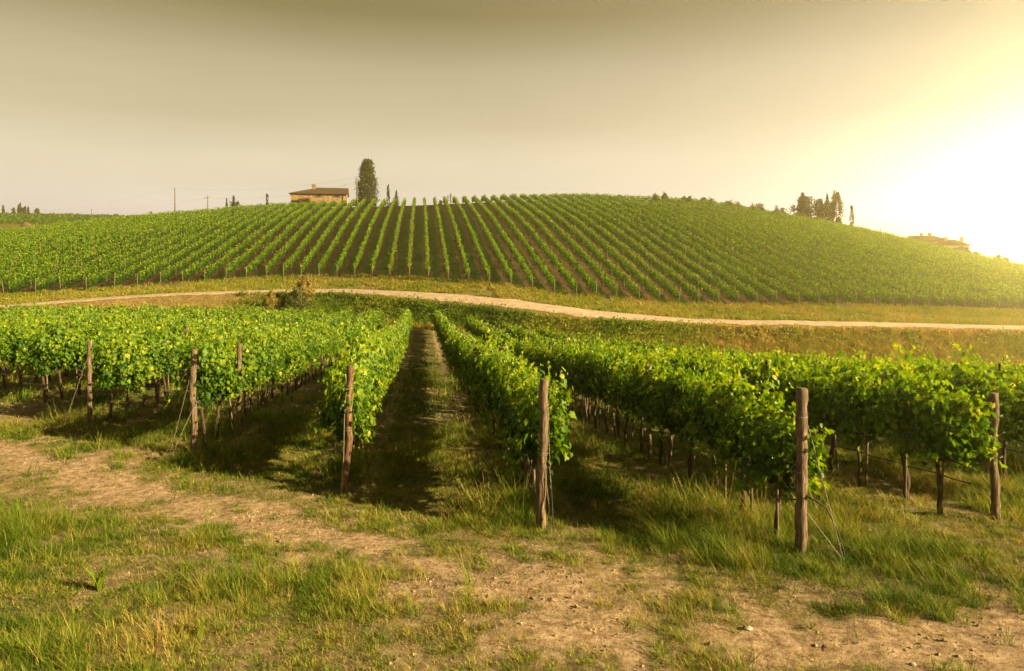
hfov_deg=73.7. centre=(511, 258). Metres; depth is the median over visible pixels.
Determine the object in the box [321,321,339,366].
grapevine
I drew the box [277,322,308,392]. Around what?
grapevine
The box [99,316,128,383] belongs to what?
grapevine
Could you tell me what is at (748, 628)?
stone
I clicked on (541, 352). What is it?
grapevine
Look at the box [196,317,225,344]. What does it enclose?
grapevine
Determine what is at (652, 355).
grapevine
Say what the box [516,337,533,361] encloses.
grapevine
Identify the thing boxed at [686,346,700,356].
grapevine
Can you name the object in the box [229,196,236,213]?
fir tree
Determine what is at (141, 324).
grapevine
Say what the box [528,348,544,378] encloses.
grapevine
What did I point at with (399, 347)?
grapevine
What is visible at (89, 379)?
wooden post
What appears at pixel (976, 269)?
grapevines
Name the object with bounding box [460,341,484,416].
grapevine
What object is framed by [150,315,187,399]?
grapevine
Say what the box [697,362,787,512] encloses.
grapevine
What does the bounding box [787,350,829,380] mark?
grapevine
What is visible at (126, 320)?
grapevine
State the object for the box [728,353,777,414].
grapevine
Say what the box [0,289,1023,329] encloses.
dirt road
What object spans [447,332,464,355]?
grapevine
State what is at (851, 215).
cypress tree
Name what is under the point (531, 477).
vine stake
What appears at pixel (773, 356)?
grapevine
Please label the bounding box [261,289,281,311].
roadside bush
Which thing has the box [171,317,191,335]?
grapevine
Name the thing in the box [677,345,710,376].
grapevine
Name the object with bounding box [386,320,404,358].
grapevine
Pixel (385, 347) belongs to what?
grapevine
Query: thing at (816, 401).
grapevine
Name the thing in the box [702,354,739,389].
grapevine
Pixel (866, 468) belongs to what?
vine stake
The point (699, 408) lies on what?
grapevine
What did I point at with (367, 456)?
weed
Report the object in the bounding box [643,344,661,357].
grapevine
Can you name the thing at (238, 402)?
wooden post
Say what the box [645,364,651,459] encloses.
wooden post
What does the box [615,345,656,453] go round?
grapevine
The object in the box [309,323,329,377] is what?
grapevine
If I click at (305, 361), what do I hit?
grapevine
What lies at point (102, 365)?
grapevine
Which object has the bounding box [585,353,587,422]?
wooden post
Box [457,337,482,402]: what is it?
grapevine
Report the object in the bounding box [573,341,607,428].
grapevine
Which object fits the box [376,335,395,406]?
grapevine
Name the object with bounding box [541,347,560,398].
grapevine
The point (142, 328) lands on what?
grapevine
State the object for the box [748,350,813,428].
grapevine
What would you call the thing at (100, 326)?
grapevine
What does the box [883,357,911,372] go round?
grapevine
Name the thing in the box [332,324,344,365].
grapevine
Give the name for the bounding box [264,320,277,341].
grapevine
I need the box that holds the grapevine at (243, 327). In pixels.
[237,321,255,341]
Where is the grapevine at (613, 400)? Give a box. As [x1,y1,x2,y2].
[601,351,643,445]
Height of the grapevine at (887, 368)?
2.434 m
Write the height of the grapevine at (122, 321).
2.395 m
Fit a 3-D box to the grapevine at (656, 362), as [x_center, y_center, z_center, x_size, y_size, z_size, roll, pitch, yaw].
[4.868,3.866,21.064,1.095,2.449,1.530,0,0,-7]
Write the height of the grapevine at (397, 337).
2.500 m
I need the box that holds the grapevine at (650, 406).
[635,348,706,474]
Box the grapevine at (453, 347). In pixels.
[447,328,461,368]
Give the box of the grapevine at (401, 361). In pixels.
[386,319,403,366]
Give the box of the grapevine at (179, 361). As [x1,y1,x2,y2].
[168,325,196,396]
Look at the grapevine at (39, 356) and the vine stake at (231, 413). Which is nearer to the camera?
the vine stake at (231, 413)
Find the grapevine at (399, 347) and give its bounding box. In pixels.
[382,323,402,380]
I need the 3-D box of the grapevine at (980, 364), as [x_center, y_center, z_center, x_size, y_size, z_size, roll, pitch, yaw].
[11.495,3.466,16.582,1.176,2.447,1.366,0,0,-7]
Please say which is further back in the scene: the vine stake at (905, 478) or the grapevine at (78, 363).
the grapevine at (78, 363)
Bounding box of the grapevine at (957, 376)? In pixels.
[928,343,1002,464]
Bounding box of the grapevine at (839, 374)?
[821,360,855,440]
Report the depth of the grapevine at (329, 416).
11.29 m
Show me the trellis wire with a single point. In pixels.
(931, 428)
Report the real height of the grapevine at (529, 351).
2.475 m
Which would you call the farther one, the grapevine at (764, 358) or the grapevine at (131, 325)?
the grapevine at (131, 325)
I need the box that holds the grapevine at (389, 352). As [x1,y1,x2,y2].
[380,333,396,400]
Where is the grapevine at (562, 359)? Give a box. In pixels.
[554,339,581,411]
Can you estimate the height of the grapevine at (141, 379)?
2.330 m
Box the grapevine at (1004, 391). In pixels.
[960,364,1023,478]
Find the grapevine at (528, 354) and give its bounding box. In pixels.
[523,341,535,372]
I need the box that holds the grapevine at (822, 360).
[807,352,830,373]
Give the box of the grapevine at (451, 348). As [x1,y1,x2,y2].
[448,332,465,378]
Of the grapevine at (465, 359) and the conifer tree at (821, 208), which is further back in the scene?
the conifer tree at (821, 208)
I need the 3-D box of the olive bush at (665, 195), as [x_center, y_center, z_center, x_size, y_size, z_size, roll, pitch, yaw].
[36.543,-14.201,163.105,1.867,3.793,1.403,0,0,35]
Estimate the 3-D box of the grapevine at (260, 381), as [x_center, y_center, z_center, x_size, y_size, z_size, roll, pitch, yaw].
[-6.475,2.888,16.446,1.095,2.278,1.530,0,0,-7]
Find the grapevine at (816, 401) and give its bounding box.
[803,360,865,474]
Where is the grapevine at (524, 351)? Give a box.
[522,344,529,373]
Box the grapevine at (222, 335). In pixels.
[213,322,230,357]
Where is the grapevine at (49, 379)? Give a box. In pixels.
[37,321,66,380]
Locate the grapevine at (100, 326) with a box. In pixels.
[74,314,107,390]
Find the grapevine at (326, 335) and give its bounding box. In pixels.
[312,322,332,370]
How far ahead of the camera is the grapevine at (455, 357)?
26.39 m
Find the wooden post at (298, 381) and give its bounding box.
[297,335,299,388]
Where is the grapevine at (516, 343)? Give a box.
[512,333,525,358]
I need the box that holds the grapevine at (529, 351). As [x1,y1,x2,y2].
[526,335,546,368]
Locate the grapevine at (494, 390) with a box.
[479,340,529,468]
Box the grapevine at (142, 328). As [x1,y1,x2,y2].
[132,319,150,339]
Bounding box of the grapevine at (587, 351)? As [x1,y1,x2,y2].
[568,338,604,423]
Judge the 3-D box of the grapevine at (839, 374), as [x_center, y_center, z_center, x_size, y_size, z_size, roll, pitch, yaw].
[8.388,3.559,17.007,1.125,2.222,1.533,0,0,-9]
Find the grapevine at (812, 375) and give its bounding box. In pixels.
[802,359,833,433]
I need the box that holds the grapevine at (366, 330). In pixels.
[357,328,389,393]
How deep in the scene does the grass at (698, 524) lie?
8.91 m
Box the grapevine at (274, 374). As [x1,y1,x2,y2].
[250,329,286,406]
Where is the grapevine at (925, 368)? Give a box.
[898,349,962,460]
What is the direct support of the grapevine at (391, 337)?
on the ground at (804, 647)
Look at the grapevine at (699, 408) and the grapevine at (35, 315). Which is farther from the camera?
the grapevine at (35, 315)
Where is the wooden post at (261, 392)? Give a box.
[259,344,263,408]
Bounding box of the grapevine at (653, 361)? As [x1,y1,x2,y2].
[645,352,665,368]
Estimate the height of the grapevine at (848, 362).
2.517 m
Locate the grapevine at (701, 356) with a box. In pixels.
[683,343,725,381]
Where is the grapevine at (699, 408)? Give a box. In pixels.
[676,352,752,498]
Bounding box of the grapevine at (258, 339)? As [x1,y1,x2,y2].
[230,320,278,416]
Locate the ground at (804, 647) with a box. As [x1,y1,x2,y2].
[0,201,1023,670]
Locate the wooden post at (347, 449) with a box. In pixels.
[340,365,353,493]
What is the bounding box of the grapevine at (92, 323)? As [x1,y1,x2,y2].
[87,310,104,341]
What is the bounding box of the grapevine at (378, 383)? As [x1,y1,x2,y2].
[343,325,386,438]
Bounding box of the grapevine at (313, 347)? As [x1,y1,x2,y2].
[300,328,320,384]
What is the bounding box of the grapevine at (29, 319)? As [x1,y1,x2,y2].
[10,310,40,365]
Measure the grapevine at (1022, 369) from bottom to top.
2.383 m
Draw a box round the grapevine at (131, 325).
[102,318,136,384]
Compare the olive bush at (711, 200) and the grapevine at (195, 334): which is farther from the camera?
the olive bush at (711, 200)
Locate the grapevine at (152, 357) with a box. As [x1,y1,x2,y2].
[123,323,163,407]
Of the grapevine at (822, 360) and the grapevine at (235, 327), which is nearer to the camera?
the grapevine at (822, 360)
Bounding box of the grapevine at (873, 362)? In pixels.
[847,350,895,447]
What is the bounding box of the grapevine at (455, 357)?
[449,334,469,387]
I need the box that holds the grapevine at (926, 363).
[910,352,935,369]
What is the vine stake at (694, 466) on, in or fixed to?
on the ground at (804, 647)
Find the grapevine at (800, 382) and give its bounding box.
[768,358,832,432]
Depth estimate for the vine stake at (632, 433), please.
15.28 m
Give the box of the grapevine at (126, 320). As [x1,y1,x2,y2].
[119,313,135,327]
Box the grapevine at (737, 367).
[722,351,757,396]
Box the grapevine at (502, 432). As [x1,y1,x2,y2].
[492,359,562,489]
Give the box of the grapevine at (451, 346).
[444,327,462,375]
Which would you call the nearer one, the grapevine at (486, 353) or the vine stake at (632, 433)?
the vine stake at (632, 433)
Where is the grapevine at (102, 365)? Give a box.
[80,326,146,422]
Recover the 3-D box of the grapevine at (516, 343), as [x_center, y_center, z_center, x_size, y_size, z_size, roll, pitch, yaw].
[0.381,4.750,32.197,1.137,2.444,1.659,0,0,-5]
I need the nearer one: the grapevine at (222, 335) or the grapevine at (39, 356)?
the grapevine at (39, 356)
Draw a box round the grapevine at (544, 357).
[538,338,563,395]
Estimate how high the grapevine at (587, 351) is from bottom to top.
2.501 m
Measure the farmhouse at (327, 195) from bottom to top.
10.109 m
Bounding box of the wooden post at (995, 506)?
[988,392,1002,520]
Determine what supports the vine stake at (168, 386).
on the ground at (804, 647)
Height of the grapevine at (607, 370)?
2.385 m
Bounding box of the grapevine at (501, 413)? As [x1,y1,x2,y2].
[486,356,550,484]
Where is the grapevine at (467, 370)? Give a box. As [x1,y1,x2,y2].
[463,331,498,385]
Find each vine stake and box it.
[45,361,48,402]
[75,362,77,394]
[158,379,159,403]
[167,361,168,399]
[228,396,233,431]
[247,384,251,415]
[257,385,258,410]
[266,380,268,406]
[358,422,360,447]
[530,459,533,493]
[531,440,535,519]
[584,398,587,422]
[599,399,600,428]
[605,405,608,430]
[612,408,615,438]
[630,418,634,445]
[662,430,664,465]
[668,425,671,474]
[693,443,695,484]
[724,460,726,500]
[750,486,752,518]
[775,457,778,543]
[834,429,838,475]
[865,426,868,487]
[904,435,906,502]
[939,450,946,515]
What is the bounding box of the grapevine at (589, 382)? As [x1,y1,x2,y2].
[584,341,623,432]
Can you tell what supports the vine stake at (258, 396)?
on the ground at (804, 647)
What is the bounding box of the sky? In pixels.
[0,0,1023,264]
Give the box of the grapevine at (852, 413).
[814,350,894,486]
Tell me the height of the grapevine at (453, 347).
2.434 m
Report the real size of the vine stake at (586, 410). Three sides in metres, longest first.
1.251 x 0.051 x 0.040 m
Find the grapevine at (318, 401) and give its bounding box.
[316,349,375,444]
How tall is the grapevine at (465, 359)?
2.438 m
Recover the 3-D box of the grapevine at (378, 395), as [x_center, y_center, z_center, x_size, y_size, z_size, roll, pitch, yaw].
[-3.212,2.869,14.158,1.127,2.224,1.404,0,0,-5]
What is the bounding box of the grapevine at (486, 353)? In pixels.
[469,344,502,427]
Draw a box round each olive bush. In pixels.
[652,193,659,201]
[661,192,668,201]
[706,197,715,206]
[723,200,734,207]
[735,201,742,208]
[748,202,757,210]
[756,203,764,215]
[773,205,781,212]
[779,207,787,214]
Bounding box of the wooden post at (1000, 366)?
[998,363,1003,443]
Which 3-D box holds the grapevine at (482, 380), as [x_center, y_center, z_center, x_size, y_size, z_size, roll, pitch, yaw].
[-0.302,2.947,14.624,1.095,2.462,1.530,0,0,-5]
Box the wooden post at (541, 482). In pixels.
[536,379,553,531]
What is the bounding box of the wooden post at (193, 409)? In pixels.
[169,349,200,459]
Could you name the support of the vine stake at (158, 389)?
on the ground at (804, 647)
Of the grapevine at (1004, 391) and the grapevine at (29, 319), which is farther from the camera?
the grapevine at (29, 319)
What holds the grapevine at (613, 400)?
on the ground at (804, 647)
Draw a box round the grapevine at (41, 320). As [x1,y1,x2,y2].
[28,308,58,331]
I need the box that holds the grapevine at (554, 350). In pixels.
[549,336,576,411]
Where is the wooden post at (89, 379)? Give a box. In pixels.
[63,340,93,426]
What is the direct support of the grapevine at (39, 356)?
on the ground at (804, 647)
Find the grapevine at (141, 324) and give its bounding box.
[132,314,142,326]
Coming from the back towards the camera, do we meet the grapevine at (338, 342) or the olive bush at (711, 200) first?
the olive bush at (711, 200)
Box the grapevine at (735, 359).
[727,348,758,367]
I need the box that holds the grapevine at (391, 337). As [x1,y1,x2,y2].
[377,324,398,372]
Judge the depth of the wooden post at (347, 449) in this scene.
10.86 m
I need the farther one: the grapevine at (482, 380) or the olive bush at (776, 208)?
the olive bush at (776, 208)
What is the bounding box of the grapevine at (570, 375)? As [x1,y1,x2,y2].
[562,340,586,419]
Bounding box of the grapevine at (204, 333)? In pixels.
[191,320,217,348]
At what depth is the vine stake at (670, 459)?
12.51 m
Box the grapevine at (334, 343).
[320,322,338,365]
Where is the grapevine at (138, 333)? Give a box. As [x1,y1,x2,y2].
[124,317,143,339]
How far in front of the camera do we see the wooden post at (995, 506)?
9.75 m
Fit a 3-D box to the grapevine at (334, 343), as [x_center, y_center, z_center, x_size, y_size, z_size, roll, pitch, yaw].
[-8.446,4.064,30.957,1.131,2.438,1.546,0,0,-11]
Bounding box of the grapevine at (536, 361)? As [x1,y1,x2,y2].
[532,336,554,373]
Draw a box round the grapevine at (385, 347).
[353,330,390,391]
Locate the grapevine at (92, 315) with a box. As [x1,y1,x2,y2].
[82,308,101,322]
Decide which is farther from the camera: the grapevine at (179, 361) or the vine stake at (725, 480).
the grapevine at (179, 361)
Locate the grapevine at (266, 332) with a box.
[255,321,269,337]
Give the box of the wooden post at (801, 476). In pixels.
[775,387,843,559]
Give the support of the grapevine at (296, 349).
on the ground at (804, 647)
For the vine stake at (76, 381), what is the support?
on the ground at (804, 647)
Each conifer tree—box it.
[788,192,817,219]
[813,198,828,225]
[823,194,830,220]
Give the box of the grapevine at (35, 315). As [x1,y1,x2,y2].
[23,309,45,321]
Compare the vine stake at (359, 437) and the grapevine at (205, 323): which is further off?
the grapevine at (205, 323)
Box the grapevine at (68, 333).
[53,319,78,376]
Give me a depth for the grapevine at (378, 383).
14.96 m
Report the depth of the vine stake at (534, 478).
9.72 m
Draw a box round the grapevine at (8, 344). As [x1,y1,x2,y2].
[0,315,31,388]
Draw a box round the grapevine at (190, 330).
[183,317,195,333]
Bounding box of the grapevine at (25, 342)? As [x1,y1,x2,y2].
[7,314,39,385]
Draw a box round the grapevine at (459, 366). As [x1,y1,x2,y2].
[454,340,470,395]
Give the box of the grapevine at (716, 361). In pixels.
[703,351,728,368]
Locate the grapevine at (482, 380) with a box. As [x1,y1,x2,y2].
[472,339,517,450]
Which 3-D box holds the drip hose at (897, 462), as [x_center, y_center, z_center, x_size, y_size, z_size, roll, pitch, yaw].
[4.745,4.454,21.976,0.020,2.637,25.112,0,0,-8]
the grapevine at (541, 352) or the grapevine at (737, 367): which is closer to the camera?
the grapevine at (737, 367)
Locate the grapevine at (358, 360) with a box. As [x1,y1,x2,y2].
[322,334,378,456]
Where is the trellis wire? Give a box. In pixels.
[784,383,970,463]
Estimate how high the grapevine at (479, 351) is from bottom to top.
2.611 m
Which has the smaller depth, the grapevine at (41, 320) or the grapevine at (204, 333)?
the grapevine at (204, 333)
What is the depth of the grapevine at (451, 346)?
32.13 m
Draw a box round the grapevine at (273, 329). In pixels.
[265,318,280,339]
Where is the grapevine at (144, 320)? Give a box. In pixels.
[132,315,150,326]
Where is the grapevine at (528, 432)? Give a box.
[502,360,576,478]
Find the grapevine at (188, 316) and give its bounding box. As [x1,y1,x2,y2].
[187,315,200,332]
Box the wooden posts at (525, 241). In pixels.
[1,193,1023,309]
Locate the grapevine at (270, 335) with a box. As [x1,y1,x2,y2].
[260,325,272,339]
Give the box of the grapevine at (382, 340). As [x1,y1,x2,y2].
[361,326,392,411]
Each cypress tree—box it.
[354,158,381,206]
[386,184,389,205]
[827,190,845,223]
[849,204,854,225]
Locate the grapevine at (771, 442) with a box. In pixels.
[732,382,834,535]
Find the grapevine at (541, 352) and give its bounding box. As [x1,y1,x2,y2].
[537,340,556,400]
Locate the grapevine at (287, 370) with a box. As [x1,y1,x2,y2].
[269,337,289,402]
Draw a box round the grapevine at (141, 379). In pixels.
[103,325,156,410]
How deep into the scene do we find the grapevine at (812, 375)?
18.04 m
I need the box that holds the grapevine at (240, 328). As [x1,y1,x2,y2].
[228,318,249,343]
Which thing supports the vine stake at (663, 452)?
on the ground at (804, 647)
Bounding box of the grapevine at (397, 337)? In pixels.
[378,324,400,376]
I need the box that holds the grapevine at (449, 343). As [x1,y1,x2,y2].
[443,330,457,370]
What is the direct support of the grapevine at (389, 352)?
on the ground at (804, 647)
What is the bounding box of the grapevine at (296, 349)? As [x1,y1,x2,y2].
[278,327,305,395]
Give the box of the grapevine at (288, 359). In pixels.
[276,328,300,399]
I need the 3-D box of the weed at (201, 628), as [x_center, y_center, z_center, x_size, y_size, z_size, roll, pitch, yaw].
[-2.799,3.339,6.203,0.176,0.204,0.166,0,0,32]
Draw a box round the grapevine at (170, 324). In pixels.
[163,316,182,336]
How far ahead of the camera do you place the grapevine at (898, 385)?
10.76 m
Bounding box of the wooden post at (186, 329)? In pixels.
[183,326,187,394]
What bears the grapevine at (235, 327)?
on the ground at (804, 647)
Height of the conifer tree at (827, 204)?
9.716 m
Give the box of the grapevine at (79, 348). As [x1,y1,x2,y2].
[29,309,88,398]
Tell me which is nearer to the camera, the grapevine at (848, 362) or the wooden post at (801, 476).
the wooden post at (801, 476)
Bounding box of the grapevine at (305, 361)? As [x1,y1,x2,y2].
[283,331,310,389]
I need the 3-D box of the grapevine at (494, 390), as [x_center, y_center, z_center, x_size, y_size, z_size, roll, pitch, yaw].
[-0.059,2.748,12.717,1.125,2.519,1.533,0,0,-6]
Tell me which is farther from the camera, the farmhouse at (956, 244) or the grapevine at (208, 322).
the farmhouse at (956, 244)
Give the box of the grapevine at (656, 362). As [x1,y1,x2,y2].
[653,347,685,368]
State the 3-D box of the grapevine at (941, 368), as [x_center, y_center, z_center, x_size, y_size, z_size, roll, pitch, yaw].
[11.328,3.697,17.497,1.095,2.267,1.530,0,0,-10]
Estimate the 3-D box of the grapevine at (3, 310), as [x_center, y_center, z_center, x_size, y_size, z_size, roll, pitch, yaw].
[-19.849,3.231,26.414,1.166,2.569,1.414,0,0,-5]
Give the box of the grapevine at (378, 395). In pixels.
[340,345,382,447]
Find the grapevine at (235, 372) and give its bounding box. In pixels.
[187,327,252,439]
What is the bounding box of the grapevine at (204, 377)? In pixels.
[164,319,240,447]
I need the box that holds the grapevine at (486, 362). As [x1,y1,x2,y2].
[471,338,513,440]
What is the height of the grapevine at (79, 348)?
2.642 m
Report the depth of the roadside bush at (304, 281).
78.34 m
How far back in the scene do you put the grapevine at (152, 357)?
17.99 m
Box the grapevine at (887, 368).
[874,351,938,407]
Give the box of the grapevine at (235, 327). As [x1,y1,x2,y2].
[220,318,240,344]
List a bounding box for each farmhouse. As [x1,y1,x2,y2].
[289,184,348,208]
[906,233,950,243]
[936,237,970,252]
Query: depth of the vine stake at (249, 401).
17.06 m
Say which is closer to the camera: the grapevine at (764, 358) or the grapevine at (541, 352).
the grapevine at (764, 358)
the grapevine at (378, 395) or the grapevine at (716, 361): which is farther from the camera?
the grapevine at (716, 361)
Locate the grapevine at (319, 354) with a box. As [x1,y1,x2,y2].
[303,328,324,382]
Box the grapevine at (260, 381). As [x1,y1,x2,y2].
[229,331,267,422]
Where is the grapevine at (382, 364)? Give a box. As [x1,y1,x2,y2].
[350,323,388,424]
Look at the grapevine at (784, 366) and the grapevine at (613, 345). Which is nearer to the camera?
the grapevine at (784, 366)
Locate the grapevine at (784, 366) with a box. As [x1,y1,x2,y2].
[773,345,802,373]
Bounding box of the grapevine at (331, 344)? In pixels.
[323,327,333,374]
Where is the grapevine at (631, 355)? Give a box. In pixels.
[629,346,650,367]
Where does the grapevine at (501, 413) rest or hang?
on the ground at (804, 647)
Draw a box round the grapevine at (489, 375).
[480,345,525,422]
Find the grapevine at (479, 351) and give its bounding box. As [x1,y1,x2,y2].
[464,329,502,416]
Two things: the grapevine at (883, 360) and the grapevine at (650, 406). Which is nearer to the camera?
the grapevine at (650, 406)
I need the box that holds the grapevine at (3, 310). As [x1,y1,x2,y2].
[0,309,14,372]
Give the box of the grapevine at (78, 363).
[60,317,103,394]
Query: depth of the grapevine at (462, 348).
22.77 m
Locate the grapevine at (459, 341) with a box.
[451,333,473,392]
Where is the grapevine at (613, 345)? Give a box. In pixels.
[598,339,619,357]
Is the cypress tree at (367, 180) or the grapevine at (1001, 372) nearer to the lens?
the grapevine at (1001, 372)
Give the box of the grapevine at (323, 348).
[304,323,327,379]
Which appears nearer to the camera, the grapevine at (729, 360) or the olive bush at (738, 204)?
the grapevine at (729, 360)
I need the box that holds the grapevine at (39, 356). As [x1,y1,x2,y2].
[11,318,74,402]
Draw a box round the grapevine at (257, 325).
[247,319,266,336]
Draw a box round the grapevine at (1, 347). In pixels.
[0,322,10,366]
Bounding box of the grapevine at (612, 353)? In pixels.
[611,340,627,361]
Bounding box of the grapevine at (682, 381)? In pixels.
[648,361,717,484]
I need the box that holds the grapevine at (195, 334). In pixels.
[172,326,208,372]
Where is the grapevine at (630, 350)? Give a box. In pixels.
[624,343,646,366]
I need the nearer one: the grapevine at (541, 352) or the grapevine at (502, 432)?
the grapevine at (502, 432)
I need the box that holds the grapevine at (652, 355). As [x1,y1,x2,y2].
[638,343,661,367]
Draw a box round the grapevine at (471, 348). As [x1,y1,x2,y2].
[460,335,483,412]
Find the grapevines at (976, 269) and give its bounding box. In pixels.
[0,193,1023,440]
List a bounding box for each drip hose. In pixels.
[570,394,845,556]
[787,432,970,483]
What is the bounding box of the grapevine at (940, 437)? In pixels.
[883,369,1007,515]
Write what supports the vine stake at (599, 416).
on the ground at (804, 647)
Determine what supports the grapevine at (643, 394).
on the ground at (804, 647)
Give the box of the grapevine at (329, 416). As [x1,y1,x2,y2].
[310,352,375,481]
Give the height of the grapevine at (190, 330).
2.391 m
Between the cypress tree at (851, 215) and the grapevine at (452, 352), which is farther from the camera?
the cypress tree at (851, 215)
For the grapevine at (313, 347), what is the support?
on the ground at (804, 647)
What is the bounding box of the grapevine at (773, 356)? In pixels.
[754,350,791,370]
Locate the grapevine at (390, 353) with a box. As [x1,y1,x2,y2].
[366,325,395,403]
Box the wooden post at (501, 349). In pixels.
[498,348,502,438]
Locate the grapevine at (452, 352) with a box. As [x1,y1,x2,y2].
[448,331,469,387]
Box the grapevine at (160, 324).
[138,312,166,335]
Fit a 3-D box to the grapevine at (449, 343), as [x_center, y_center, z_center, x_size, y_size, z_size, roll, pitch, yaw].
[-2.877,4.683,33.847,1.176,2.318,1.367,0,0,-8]
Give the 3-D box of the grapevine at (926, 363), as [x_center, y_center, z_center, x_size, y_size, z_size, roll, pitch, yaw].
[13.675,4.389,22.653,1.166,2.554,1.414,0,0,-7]
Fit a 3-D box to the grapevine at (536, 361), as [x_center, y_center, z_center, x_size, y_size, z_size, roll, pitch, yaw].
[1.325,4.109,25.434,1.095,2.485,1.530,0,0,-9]
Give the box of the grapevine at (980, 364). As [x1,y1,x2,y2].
[959,352,1016,434]
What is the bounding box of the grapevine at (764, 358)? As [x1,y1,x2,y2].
[749,352,774,368]
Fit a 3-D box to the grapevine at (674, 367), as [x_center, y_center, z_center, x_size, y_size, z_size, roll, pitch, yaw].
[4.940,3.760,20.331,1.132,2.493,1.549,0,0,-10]
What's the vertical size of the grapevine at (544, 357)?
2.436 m
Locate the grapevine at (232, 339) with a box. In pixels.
[215,326,235,345]
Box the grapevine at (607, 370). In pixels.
[591,346,633,438]
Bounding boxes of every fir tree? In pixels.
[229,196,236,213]
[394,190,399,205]
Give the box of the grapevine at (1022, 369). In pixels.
[1003,354,1023,436]
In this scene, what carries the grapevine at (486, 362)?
on the ground at (804, 647)
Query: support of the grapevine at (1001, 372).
on the ground at (804, 647)
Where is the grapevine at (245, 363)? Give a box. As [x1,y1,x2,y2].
[209,330,256,428]
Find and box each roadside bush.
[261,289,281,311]
[284,287,317,310]
[296,273,317,307]
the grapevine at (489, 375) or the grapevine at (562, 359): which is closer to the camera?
the grapevine at (489, 375)
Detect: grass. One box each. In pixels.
[0,272,1023,365]
[0,328,1023,670]
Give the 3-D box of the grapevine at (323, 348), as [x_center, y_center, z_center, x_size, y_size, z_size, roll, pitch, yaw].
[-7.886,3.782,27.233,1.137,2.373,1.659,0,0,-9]
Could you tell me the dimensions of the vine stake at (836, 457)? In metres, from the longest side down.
1.251 x 0.050 x 0.048 m
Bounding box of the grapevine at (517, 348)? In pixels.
[510,332,530,359]
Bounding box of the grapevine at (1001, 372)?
[979,358,1022,445]
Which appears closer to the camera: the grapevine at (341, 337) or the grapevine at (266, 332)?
the grapevine at (266, 332)
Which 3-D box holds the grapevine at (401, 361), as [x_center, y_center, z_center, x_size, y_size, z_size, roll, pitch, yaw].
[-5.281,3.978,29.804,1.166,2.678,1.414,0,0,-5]
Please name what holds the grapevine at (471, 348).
on the ground at (804, 647)
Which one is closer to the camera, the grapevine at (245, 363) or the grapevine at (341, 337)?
the grapevine at (245, 363)
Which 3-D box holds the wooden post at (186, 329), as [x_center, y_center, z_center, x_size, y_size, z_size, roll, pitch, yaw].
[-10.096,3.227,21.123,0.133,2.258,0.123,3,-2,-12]
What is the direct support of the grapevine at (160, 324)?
on the ground at (804, 647)
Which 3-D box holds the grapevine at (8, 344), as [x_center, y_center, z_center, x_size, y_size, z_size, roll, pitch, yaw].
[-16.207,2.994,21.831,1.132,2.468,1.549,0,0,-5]
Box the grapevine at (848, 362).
[840,354,862,367]
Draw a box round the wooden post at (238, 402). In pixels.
[236,344,243,436]
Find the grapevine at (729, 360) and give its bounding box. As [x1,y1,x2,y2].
[717,353,750,367]
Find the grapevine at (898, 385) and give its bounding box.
[862,343,953,501]
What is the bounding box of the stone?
[743,625,752,630]
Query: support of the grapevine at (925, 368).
on the ground at (804, 647)
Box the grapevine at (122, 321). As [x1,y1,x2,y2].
[109,316,132,333]
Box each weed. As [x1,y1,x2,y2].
[85,562,110,591]
[191,615,207,637]
[358,442,380,461]
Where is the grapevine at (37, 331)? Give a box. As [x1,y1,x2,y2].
[14,321,53,382]
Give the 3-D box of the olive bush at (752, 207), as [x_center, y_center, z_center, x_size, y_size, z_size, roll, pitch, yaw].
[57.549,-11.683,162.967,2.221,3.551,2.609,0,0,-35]
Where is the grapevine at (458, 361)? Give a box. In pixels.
[454,332,475,395]
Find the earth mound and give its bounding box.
[20,221,30,227]
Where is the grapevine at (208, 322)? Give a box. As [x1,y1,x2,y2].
[202,314,214,330]
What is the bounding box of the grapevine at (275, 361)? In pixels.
[242,324,284,406]
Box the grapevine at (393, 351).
[379,324,400,390]
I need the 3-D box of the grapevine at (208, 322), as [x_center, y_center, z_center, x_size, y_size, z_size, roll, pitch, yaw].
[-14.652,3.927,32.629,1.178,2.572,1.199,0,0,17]
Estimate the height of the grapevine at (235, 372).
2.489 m
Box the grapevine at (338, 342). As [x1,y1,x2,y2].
[329,326,342,364]
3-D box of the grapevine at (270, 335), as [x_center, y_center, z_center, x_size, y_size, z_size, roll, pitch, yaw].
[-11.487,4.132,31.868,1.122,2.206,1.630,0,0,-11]
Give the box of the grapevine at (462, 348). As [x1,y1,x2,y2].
[456,338,480,398]
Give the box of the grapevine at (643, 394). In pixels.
[628,347,684,464]
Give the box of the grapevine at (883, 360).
[855,355,891,372]
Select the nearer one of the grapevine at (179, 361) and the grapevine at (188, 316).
the grapevine at (179, 361)
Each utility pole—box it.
[174,188,175,211]
[356,177,357,203]
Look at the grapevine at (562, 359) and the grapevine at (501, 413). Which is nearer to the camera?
the grapevine at (501, 413)
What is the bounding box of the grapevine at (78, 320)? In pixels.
[63,309,87,375]
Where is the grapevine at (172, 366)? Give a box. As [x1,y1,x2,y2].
[141,324,179,403]
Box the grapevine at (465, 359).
[459,334,487,407]
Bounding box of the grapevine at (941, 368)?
[926,359,955,433]
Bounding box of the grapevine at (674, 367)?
[661,344,690,374]
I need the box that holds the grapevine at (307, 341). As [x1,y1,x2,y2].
[293,325,316,386]

